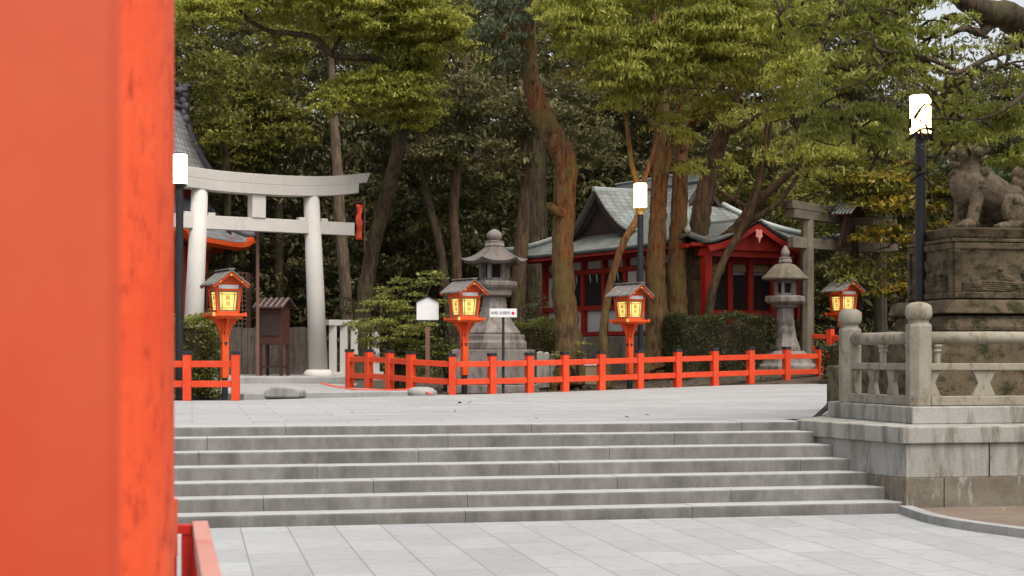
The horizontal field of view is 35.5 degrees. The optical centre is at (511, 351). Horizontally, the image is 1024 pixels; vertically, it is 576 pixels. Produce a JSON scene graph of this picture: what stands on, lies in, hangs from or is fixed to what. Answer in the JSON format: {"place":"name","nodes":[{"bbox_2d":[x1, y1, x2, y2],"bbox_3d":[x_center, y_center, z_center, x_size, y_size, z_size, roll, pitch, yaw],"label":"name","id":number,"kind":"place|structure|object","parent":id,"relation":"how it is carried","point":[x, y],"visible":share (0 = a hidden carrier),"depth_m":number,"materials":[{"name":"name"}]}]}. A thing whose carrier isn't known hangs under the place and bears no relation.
{"place":"outdoors","nodes":[
{"label":"outdoors","id":0,"kind":"place"},
{"bbox_2d":[214,374,344,383],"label":"path","id":1,"kind":"structure","parent":0,"point":[269,379],"depth_m":42.40,"materials":[{"name":"stone"}]},
{"bbox_2d":[256,232,258,375],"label":"pole","id":2,"kind":"object","parent":1,"relation":"on","point":[257,303],"visible":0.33,"depth_m":44.16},
{"bbox_2d":[215,327,308,373],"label":"plank fence","id":3,"kind":"object","parent":1,"relation":"on","point":[299,361],"visible":0.61,"depth_m":47.18,"materials":[{"name":"brown wood"}]},
{"bbox_2d":[252,297,296,375],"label":"wooden cabinet","id":4,"kind":"object","parent":1,"relation":"on","point":[274,321],"visible":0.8,"depth_m":44.34,"materials":[{"name":"red wood"}]},
{"bbox_2d":[174,383,436,399],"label":"path","id":5,"kind":"structure","parent":0,"point":[257,391],"depth_m":33.74,"materials":[{"name":"stone"}]},
{"bbox_2d":[264,386,305,397],"bbox_3d":[-4.596,0.810,32.450,0.789,0.240,0.500,0,0,0],"label":"stone","id":6,"kind":"object","parent":5,"relation":"on","point":[284,392],"visible":1,"depth_m":32.20,"materials":[{"name":"stone"}]},
{"bbox_2d":[320,383,431,394],"bbox_3d":[-3.051,0.800,34.871,3.219,0.230,0.223,0,0,36],"label":"rope","id":7,"kind":"object","parent":5,"relation":"on","point":[370,389],"visible":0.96,"depth_m":34.78,"materials":[{"name":"red fabric"}]},
{"bbox_2d":[408,387,435,395],"bbox_3d":[-1.938,0.848,34.300,0.600,0.205,0.480,0,0,0],"label":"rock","id":8,"kind":"object","parent":5,"relation":"on","point":[416,391],"visible":0.86,"depth_m":34.11,"materials":[{"name":"stone"}]},
{"bbox_2d":[174,384,827,423],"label":"terrace","id":9,"kind":"structure","parent":0,"point":[777,401],"depth_m":26.81,"materials":[{"name":"grey stone"}]},
{"bbox_2d":[174,351,240,400],"bbox_3d":[-7.116,0.455,30.480,3.838,0.950,0.170,0,0,-4],"label":"red fence","id":10,"kind":"object","parent":9,"relation":"on","point":[187,364],"visible":0.36,"depth_m":30.52,"materials":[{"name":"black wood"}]},
{"bbox_2d":[490,309,516,393],"bbox_3d":[-0.194,-0.013,35.284,0.600,1.885,0.081,0,0,-2],"label":"direction sign","id":11,"kind":"object","parent":9,"relation":"on","point":[503,313],"visible":1,"depth_m":35.26,"materials":[{"name":"metal"}]},
{"bbox_2d":[345,346,824,394],"bbox_3d":[2.217,0.409,36.874,11.835,1.097,3.252,0,0,-12],"label":"red fence","id":12,"kind":"object","parent":9,"relation":"on","point":[529,363],"visible":0.89,"depth_m":36.40,"materials":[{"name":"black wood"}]},
{"bbox_2d":[813,404,826,416],"bbox_3d":[5.225,0.888,26.500,0.090,0.114,9.254,0,0,13],"label":"gutter","id":13,"kind":"object","parent":9,"relation":"on","point":[822,411],"visible":0.4,"depth_m":24.18,"materials":[{"name":"grey stone"}]},
{"bbox_2d":[192,118,1000,423],"bbox_3d":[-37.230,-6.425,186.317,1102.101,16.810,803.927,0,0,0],"label":"ground","id":14,"kind":"structure","parent":0,"point":[764,380],"depth_m":40.52,"materials":[{"name":"grey stone"}]},
{"bbox_2d":[174,152,186,399],"bbox_3d":[-6.440,-1.462,31.000,0.300,4.785,0.300,0,0,0],"label":"street lamp","id":15,"kind":"object","parent":14,"relation":"on","point":[180,171],"visible":0.79,"depth_m":30.93,"materials":[{"name":"metal"}]},
{"bbox_2d":[174,309,221,397],"bbox_3d":[-6.562,0.039,32.901,1.209,1.854,1.495,0,0,-11],"label":"hedge","id":16,"kind":"object","parent":14,"relation":"on","point":[198,341],"visible":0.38,"depth_m":32.48,"materials":[{"name":"green plant"}]},
{"bbox_2d":[174,32,253,373],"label":"tree","id":17,"kind":"object","parent":14,"relation":"on","point":[218,120],"visible":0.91,"depth_m":52.32,"materials":[{"name":"green plant"}]},
{"bbox_2d":[174,84,254,373],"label":"shrine pavilion","id":18,"kind":"structure","parent":14,"relation":"on","point":[185,141],"depth_m":52.24,"materials":[{"name":"grey tile"}]},
{"bbox_2d":[204,272,250,351],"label":"lattice fence","id":19,"kind":"object","parent":18,"relation":"on","point":[248,302],"visible":0.36,"depth_m":51.94,"materials":[{"name":"red wood"}]},
{"bbox_2d":[200,268,249,399],"bbox_3d":[-5.618,-0.330,31.300,0.754,2.580,0.960,0,0,-27],"label":"lantern post","id":20,"kind":"object","parent":14,"relation":"on","point":[225,291],"visible":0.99,"depth_m":31.16,"materials":[{"name":"orange wood"}]},
{"bbox_2d":[210,291,215,310],"bbox_3d":[-5.805,-0.992,31.206,0.057,0.405,0.411,0,0,-27],"label":"paper window","id":21,"kind":"structure","parent":20,"relation":"in","point":[212,293],"depth_m":31.27,"materials":[{"name":"yellow paper"}]},
{"bbox_2d":[218,291,238,310],"bbox_3d":[-5.520,-0.992,31.111,0.411,0.405,0.057,0,0,-27],"label":"paper window","id":22,"kind":"structure","parent":20,"relation":"in","point":[228,300],"depth_m":31.12,"materials":[{"name":"yellow paper"}]},
{"bbox_2d":[194,51,322,297],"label":"tree","id":23,"kind":"object","parent":14,"relation":"on","point":[267,132],"visible":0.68,"depth_m":55.05,"materials":[{"name":"green plant"}]},
{"bbox_2d":[174,166,369,375],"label":"torii","id":24,"kind":"object","parent":14,"relation":"on","point":[199,221],"visible":0.75,"depth_m":43.79,"materials":[{"name":"stone"}]},
{"bbox_2d":[236,0,352,371],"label":"tree","id":25,"kind":"object","parent":14,"relation":"on","point":[275,62],"visible":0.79,"depth_m":49.60,"materials":[{"name":"brown plant"}]},
{"bbox_2d":[174,0,492,379],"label":"tree","id":26,"kind":"object","parent":14,"relation":"on","point":[398,89],"visible":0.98,"depth_m":43.89,"materials":[{"name":"green plant"}]},
{"bbox_2d":[306,295,379,363],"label":"shrub","id":27,"kind":"object","parent":14,"relation":"on","point":[346,305],"visible":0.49,"depth_m":48.35,"materials":[{"name":"green plant"}]},
{"bbox_2d":[326,320,383,379],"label":"stone fence","id":28,"kind":"object","parent":14,"relation":"on","point":[332,324],"visible":0.41,"depth_m":45.50,"materials":[{"name":"stone"}]},
{"bbox_2d":[353,200,365,250],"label":"banner","id":29,"kind":"object","parent":14,"relation":"on","point":[359,223],"visible":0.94,"depth_m":47.99,"materials":[{"name":"red fabric"}]},
{"bbox_2d":[342,269,457,388],"bbox_3d":[-2.651,-0.520,38.355,2.738,2.939,2.585,0,0,0],"label":"shrub","id":30,"kind":"object","parent":14,"relation":"on","point":[410,329],"visible":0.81,"depth_m":38.14,"materials":[{"name":"green plant"}]},
{"bbox_2d":[415,296,439,386],"bbox_3d":[-1.876,-0.155,35.573,0.559,2.190,0.125,0,0,-4],"label":"notice board","id":31,"kind":"object","parent":14,"relation":"on","point":[428,308],"visible":0.81,"depth_m":35.55,"materials":[{"name":"wood"}]},
{"bbox_2d":[401,81,464,370],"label":"tree","id":32,"kind":"object","parent":14,"relation":"on","point":[422,168],"visible":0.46,"depth_m":53.86,"materials":[{"name":"brown plant"}]},
{"bbox_2d":[417,315,459,390],"bbox_3d":[-1.590,0.008,38.742,1.525,1.883,1.507,0,0,0],"label":"shrub","id":33,"kind":"object","parent":14,"relation":"on","point":[443,358],"visible":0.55,"depth_m":38.64,"materials":[{"name":"green plant"}]},
{"bbox_2d":[412,37,513,348],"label":"tree","id":34,"kind":"object","parent":14,"relation":"on","point":[464,108],"visible":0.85,"depth_m":53.56,"materials":[{"name":"green plant"}]},
{"bbox_2d":[440,278,489,393],"bbox_3d":[-1.050,-0.330,35.300,0.754,2.580,0.960,0,0,-31],"label":"lantern post","id":35,"kind":"object","parent":14,"relation":"on","point":[464,296],"visible":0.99,"depth_m":35.18,"materials":[{"name":"paint"}]},
{"bbox_2d":[450,298,458,315],"bbox_3d":[-1.235,-0.992,35.187,0.057,0.405,0.411,0,0,-31],"label":"paper window","id":36,"kind":"structure","parent":35,"relation":"in","point":[454,301],"depth_m":35.22,"materials":[{"name":"yellow paper"}]},
{"bbox_2d":[462,298,477,315],"bbox_3d":[-0.944,-0.992,35.109,0.411,0.405,0.057,0,0,-31],"label":"paper window","id":37,"kind":"structure","parent":35,"relation":"in","point":[469,305],"depth_m":35.12,"materials":[{"name":"yellow paper"}]},
{"bbox_2d":[447,229,539,393],"bbox_3d":[-0.423,-0.990,38.500,2.008,3.940,2.008,0,0,6],"label":"stone lantern","id":38,"kind":"object","parent":14,"relation":"on","point":[494,259],"visible":0.77,"depth_m":38.03,"materials":[{"name":"grey stone"}]},
{"bbox_2d":[465,0,584,390],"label":"tree","id":39,"kind":"object","parent":14,"relation":"on","point":[561,209],"visible":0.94,"depth_m":39.74,"materials":[{"name":"brown plant"}]},
{"bbox_2d":[471,80,584,325],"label":"tree","id":40,"kind":"object","parent":14,"relation":"on","point":[508,159],"visible":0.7,"depth_m":47.75,"materials":[{"name":"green plant"}]},
{"bbox_2d":[518,294,548,327],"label":"shrub","id":41,"kind":"object","parent":14,"relation":"on","point":[535,305],"visible":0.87,"depth_m":43.64,"materials":[{"name":"green plant"}]},
{"bbox_2d":[513,314,555,383],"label":"shrub","id":42,"kind":"object","parent":14,"relation":"on","point":[540,339],"visible":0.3,"depth_m":41.27,"materials":[{"name":"green plant"}]},
{"bbox_2d":[174,419,902,527],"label":"stairs","id":43,"kind":"structure","parent":14,"relation":"on","point":[275,475],"depth_m":19.53,"materials":[{"name":"stone"}]},
{"bbox_2d":[537,351,543,387],"bbox_3d":[0.690,0.430,39.400,0.170,0.900,0.170,0,0,0],"label":"stone marker","id":44,"kind":"object","parent":14,"relation":"on","point":[540,369],"visible":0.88,"depth_m":39.31,"materials":[{"name":"grey stone"}]},
{"bbox_2d":[544,352,548,387],"bbox_3d":[0.851,0.440,39.600,0.150,0.880,0.150,0,0,0],"label":"stone marker","id":45,"kind":"object","parent":14,"relation":"on","point":[546,368],"visible":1,"depth_m":39.52,"materials":[{"name":"grey stone"}]},
{"bbox_2d":[550,354,555,376],"bbox_3d":[1.015,0.460,39.800,0.140,0.840,0.140,0,0,0],"label":"stone marker","id":46,"kind":"object","parent":14,"relation":"on","point":[552,367],"visible":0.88,"depth_m":39.73,"materials":[{"name":"grey stone"}]},
{"bbox_2d":[212,318,894,377],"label":"undergrowth","id":47,"kind":"object","parent":14,"relation":"on","point":[421,371],"visible":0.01,"depth_m":51.24,"materials":[{"name":"green plant"}]},
{"bbox_2d":[550,340,591,387],"bbox_3d":[1.342,0.305,39.405,1.322,1.200,1.148,0,0,0],"label":"shrub","id":48,"kind":"object","parent":14,"relation":"on","point":[571,369],"visible":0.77,"depth_m":39.44,"materials":[{"name":"green plant"}]},
{"bbox_2d":[527,70,623,328],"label":"tree","id":49,"kind":"object","parent":14,"relation":"on","point":[539,212],"visible":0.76,"depth_m":51.69,"materials":[{"name":"green plant"}]},
{"bbox_2d":[584,364,596,384],"bbox_3d":[1.911,0.540,38.600,0.350,0.500,0.270,0,0,0],"label":"utility box","id":50,"kind":"object","parent":14,"relation":"on","point":[590,369],"visible":0.59,"depth_m":38.49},
{"bbox_2d":[174,0,1023,344],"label":"woodland","id":51,"kind":"object","parent":14,"relation":"on","point":[408,232],"visible":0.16,"depth_m":57.91,"materials":[{"name":"green plant"}]},
{"bbox_2d":[522,0,710,381],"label":"tree","id":52,"kind":"object","parent":14,"relation":"on","point":[629,44],"visible":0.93,"depth_m":37.93,"materials":[{"name":"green plant"}]},
{"bbox_2d":[430,360,815,393],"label":"fallen leaves","id":53,"kind":"object","parent":14,"relation":"on","point":[588,388],"visible":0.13,"depth_m":38.84,"materials":[{"name":"brown plant"}]},
{"bbox_2d":[605,282,654,388],"bbox_3d":[2.749,-0.330,37.400,0.754,2.580,0.960,0,0,-34],"label":"lantern post","id":54,"kind":"object","parent":14,"relation":"on","point":[629,301],"visible":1,"depth_m":37.29,"materials":[{"name":"paint"}]},
{"bbox_2d":[616,301,626,317],"bbox_3d":[2.571,-0.992,37.277,0.057,0.405,0.411,0,0,-34],"label":"paper window","id":55,"kind":"structure","parent":54,"relation":"in","point":[621,305],"depth_m":37.29,"materials":[{"name":"yellow paper"}]},
{"bbox_2d":[629,301,642,317],"bbox_3d":[2.869,-0.992,37.225,0.411,0.405,0.057,0,0,-34],"label":"paper window","id":56,"kind":"structure","parent":54,"relation":"in","point":[635,307],"depth_m":37.23,"materials":[{"name":"yellow paper"}]},
{"bbox_2d":[596,73,676,388],"bbox_3d":[3.096,-2.992,39.069,2.073,7.809,1.125,0,0,0],"label":"tree","id":57,"kind":"object","parent":14,"relation":"on","point":[611,280],"visible":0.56,"depth_m":39.12,"materials":[{"name":"brown plant"}]},
{"bbox_2d":[634,182,646,383],"bbox_3d":[3.050,-1.633,38.000,0.300,4.785,0.300,0,0,0],"label":"street lamp","id":58,"kind":"object","parent":14,"relation":"on","point":[640,197],"visible":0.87,"depth_m":37.93,"materials":[{"name":"metal"}]},
{"bbox_2d":[504,172,839,374],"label":"shrine hall","id":59,"kind":"structure","parent":14,"relation":"on","point":[602,223],"depth_m":44.85,"materials":[{"name":"wood"}]},
{"bbox_2d":[574,275,580,305],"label":"window","id":60,"kind":"structure","parent":59,"relation":"in","point":[578,277],"depth_m":47.35,"materials":[{"name":"brown wood"}]},
{"bbox_2d":[586,274,600,305],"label":"window","id":61,"kind":"structure","parent":59,"relation":"in","point":[593,281],"depth_m":46.64,"materials":[{"name":"brown wood"}]},
{"bbox_2d":[607,272,622,304],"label":"window","id":62,"kind":"structure","parent":59,"relation":"in","point":[619,278],"depth_m":45.49,"materials":[{"name":"brown wood"}]},
{"bbox_2d":[712,274,725,309],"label":"door","id":63,"kind":"structure","parent":59,"relation":"in","point":[720,302],"depth_m":42.69,"materials":[{"name":"brown wood"}]},
{"bbox_2d":[733,275,746,309],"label":"door","id":64,"kind":"structure","parent":59,"relation":"in","point":[739,281],"depth_m":42.98,"materials":[{"name":"brown wood"}]},
{"bbox_2d":[754,275,769,309],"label":"door","id":65,"kind":"structure","parent":59,"relation":"in","point":[761,290],"depth_m":43.36,"materials":[{"name":"brown wood"}]},
{"bbox_2d":[650,0,781,354],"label":"tree","id":66,"kind":"object","parent":14,"relation":"on","point":[725,50],"visible":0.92,"depth_m":37.52,"materials":[{"name":"green plant"}]},
{"bbox_2d":[661,309,778,380],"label":"hedge","id":67,"kind":"object","parent":14,"relation":"on","point":[693,337],"visible":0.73,"depth_m":40.37,"materials":[{"name":"green plant"}]},
{"bbox_2d":[704,67,791,322],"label":"tree","id":68,"kind":"object","parent":14,"relation":"on","point":[717,274],"visible":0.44,"depth_m":40.90,"materials":[{"name":"brown plant"}]},
{"bbox_2d":[689,114,834,227],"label":"tree","id":69,"kind":"object","parent":14,"relation":"on","point":[741,135],"visible":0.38,"depth_m":46.27,"materials":[{"name":"green plant"}]},
{"bbox_2d":[662,0,887,321],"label":"tree","id":70,"kind":"object","parent":14,"relation":"on","point":[709,170],"visible":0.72,"depth_m":40.12,"materials":[{"name":"green plant"}]},
{"bbox_2d":[758,245,815,369],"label":"stone lantern","id":71,"kind":"object","parent":14,"relation":"on","point":[785,274],"visible":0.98,"depth_m":40.73,"materials":[{"name":"grey stone"}]},
{"bbox_2d":[794,318,799,345],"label":"hedge","id":72,"kind":"object","parent":14,"relation":"on","point":[797,324],"visible":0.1,"depth_m":42.80,"materials":[{"name":"green plant"}]},
{"bbox_2d":[812,326,838,356],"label":"red fence","id":73,"kind":"object","parent":14,"relation":"on","point":[830,336],"visible":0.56,"depth_m":40.96,"materials":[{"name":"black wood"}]},
{"bbox_2d":[818,341,838,382],"bbox_3d":[8.665,0.184,37.750,2.704,1.164,1.190,0,0,36],"label":"hedge","id":74,"kind":"object","parent":14,"relation":"on","point":[832,350],"visible":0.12,"depth_m":38.17,"materials":[{"name":"green plant"}]},
{"bbox_2d":[780,200,904,362],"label":"torii","id":75,"kind":"object","parent":14,"relation":"on","point":[807,214],"visible":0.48,"depth_m":41.45,"materials":[{"name":"stone"}]},
{"bbox_2d":[830,203,866,247],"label":"name tablet","id":76,"kind":"object","parent":75,"relation":"attached to","point":[848,215],"visible":0.96,"depth_m":41.77,"materials":[{"name":"red wood"}]},
{"bbox_2d":[821,279,865,327],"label":"lantern post","id":77,"kind":"object","parent":14,"relation":"on","point":[844,295],"visible":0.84,"depth_m":41.34,"materials":[{"name":"paint"}]},
{"bbox_2d":[831,296,839,310],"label":"paper window","id":78,"kind":"structure","parent":77,"relation":"in","point":[835,300],"depth_m":41.43,"materials":[{"name":"yellow paper"}]},
{"bbox_2d":[842,296,854,308],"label":"paper window","id":79,"kind":"structure","parent":77,"relation":"in","point":[848,301],"depth_m":41.31,"materials":[{"name":"yellow paper"}]},
{"bbox_2d":[778,125,928,332],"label":"tree","id":80,"kind":"object","parent":14,"relation":"on","point":[856,268],"visible":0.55,"depth_m":41.82,"materials":[{"name":"green plant"}]},
{"bbox_2d":[758,0,1023,188],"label":"tree","id":81,"kind":"object","parent":14,"relation":"on","point":[1003,16],"visible":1,"depth_m":21.09,"materials":[{"name":"green plant"}]},
{"bbox_2d":[823,159,968,296],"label":"tree","id":82,"kind":"object","parent":14,"relation":"on","point":[901,234],"visible":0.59,"depth_m":41.27,"materials":[{"name":"green plant"}]},
{"bbox_2d":[795,401,1023,507],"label":"plinth wall","id":83,"kind":"structure","parent":14,"relation":"on","point":[940,456],"depth_m":19.68,"materials":[{"name":"stone"}]},
{"bbox_2d":[838,302,1023,405],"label":"stone balustrade","id":84,"kind":"object","parent":83,"relation":"on","point":[919,339],"visible":1,"depth_m":20.55,"materials":[{"name":"grey stone"}]},
{"bbox_2d":[910,93,930,301],"bbox_3d":[6.101,-1.462,23.900,0.312,4.785,0.312,0,0,0],"label":"street lamp","id":85,"kind":"object","parent":14,"relation":"on","point":[917,101],"visible":0.61,"depth_m":23.83,"materials":[{"name":"metal"}]},
{"bbox_2d":[827,227,1023,409],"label":"stone pedestal","id":86,"kind":"object","parent":14,"relation":"on","point":[974,281],"visible":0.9,"depth_m":23.05,"materials":[{"name":"grey stone"}]},
{"bbox_2d":[945,142,1023,227],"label":"lion dog statue","id":87,"kind":"object","parent":86,"relation":"on","point":[988,197],"visible":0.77,"depth_m":23.51,"materials":[{"name":"stone"}]},
{"bbox_2d":[899,506,1023,537],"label":"kerb","id":88,"kind":"structure","parent":14,"relation":"on","point":[919,514],"depth_m":17.61,"materials":[{"name":"stone"}]},
{"bbox_2d":[926,99,1023,227],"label":"tree","id":89,"kind":"object","parent":14,"relation":"on","point":[1004,174],"visible":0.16,"depth_m":41.17,"materials":[{"name":"green plant"}]},
{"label":"gate platform","id":90,"kind":"structure","parent":14,"relation":"on","visible":0},
{"bbox_2d":[0,0,118,575],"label":"gate pillar","id":91,"kind":"structure","parent":90,"relation":"on","point":[59,287],"depth_m":1.30,"materials":[{"name":"paint"}]},
{"bbox_2d":[119,0,173,575],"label":"gate pillar","id":92,"kind":"structure","parent":90,"relation":"on","point":[146,287],"depth_m":4.26,"materials":[{"name":"paint"}]},
{"bbox_2d":[174,498,221,575],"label":"railing","id":93,"kind":"object","parent":90,"relation":"on","point":[194,552],"visible":0.71,"depth_m":6.08,"materials":[{"name":"paint"}]},
{"bbox_2d":[174,0,1023,130],"label":"sky","id":94,"kind":"structure","parent":0,"point":[930,14],"materials":[{"name":"white"}]},
{"bbox_2d":[210,514,1023,575],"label":"court","id":95,"kind":"object","parent":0,"point":[863,545],"visible":0.67,"depth_m":15.88,"materials":[{"name":"stone"}]},
{"bbox_2d":[921,506,1023,526],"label":"planting bed","id":96,"kind":"object","parent":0,"point":[1012,515],"visible":0.67,"depth_m":18.68,"materials":[{"name":"soil"}]}
]}

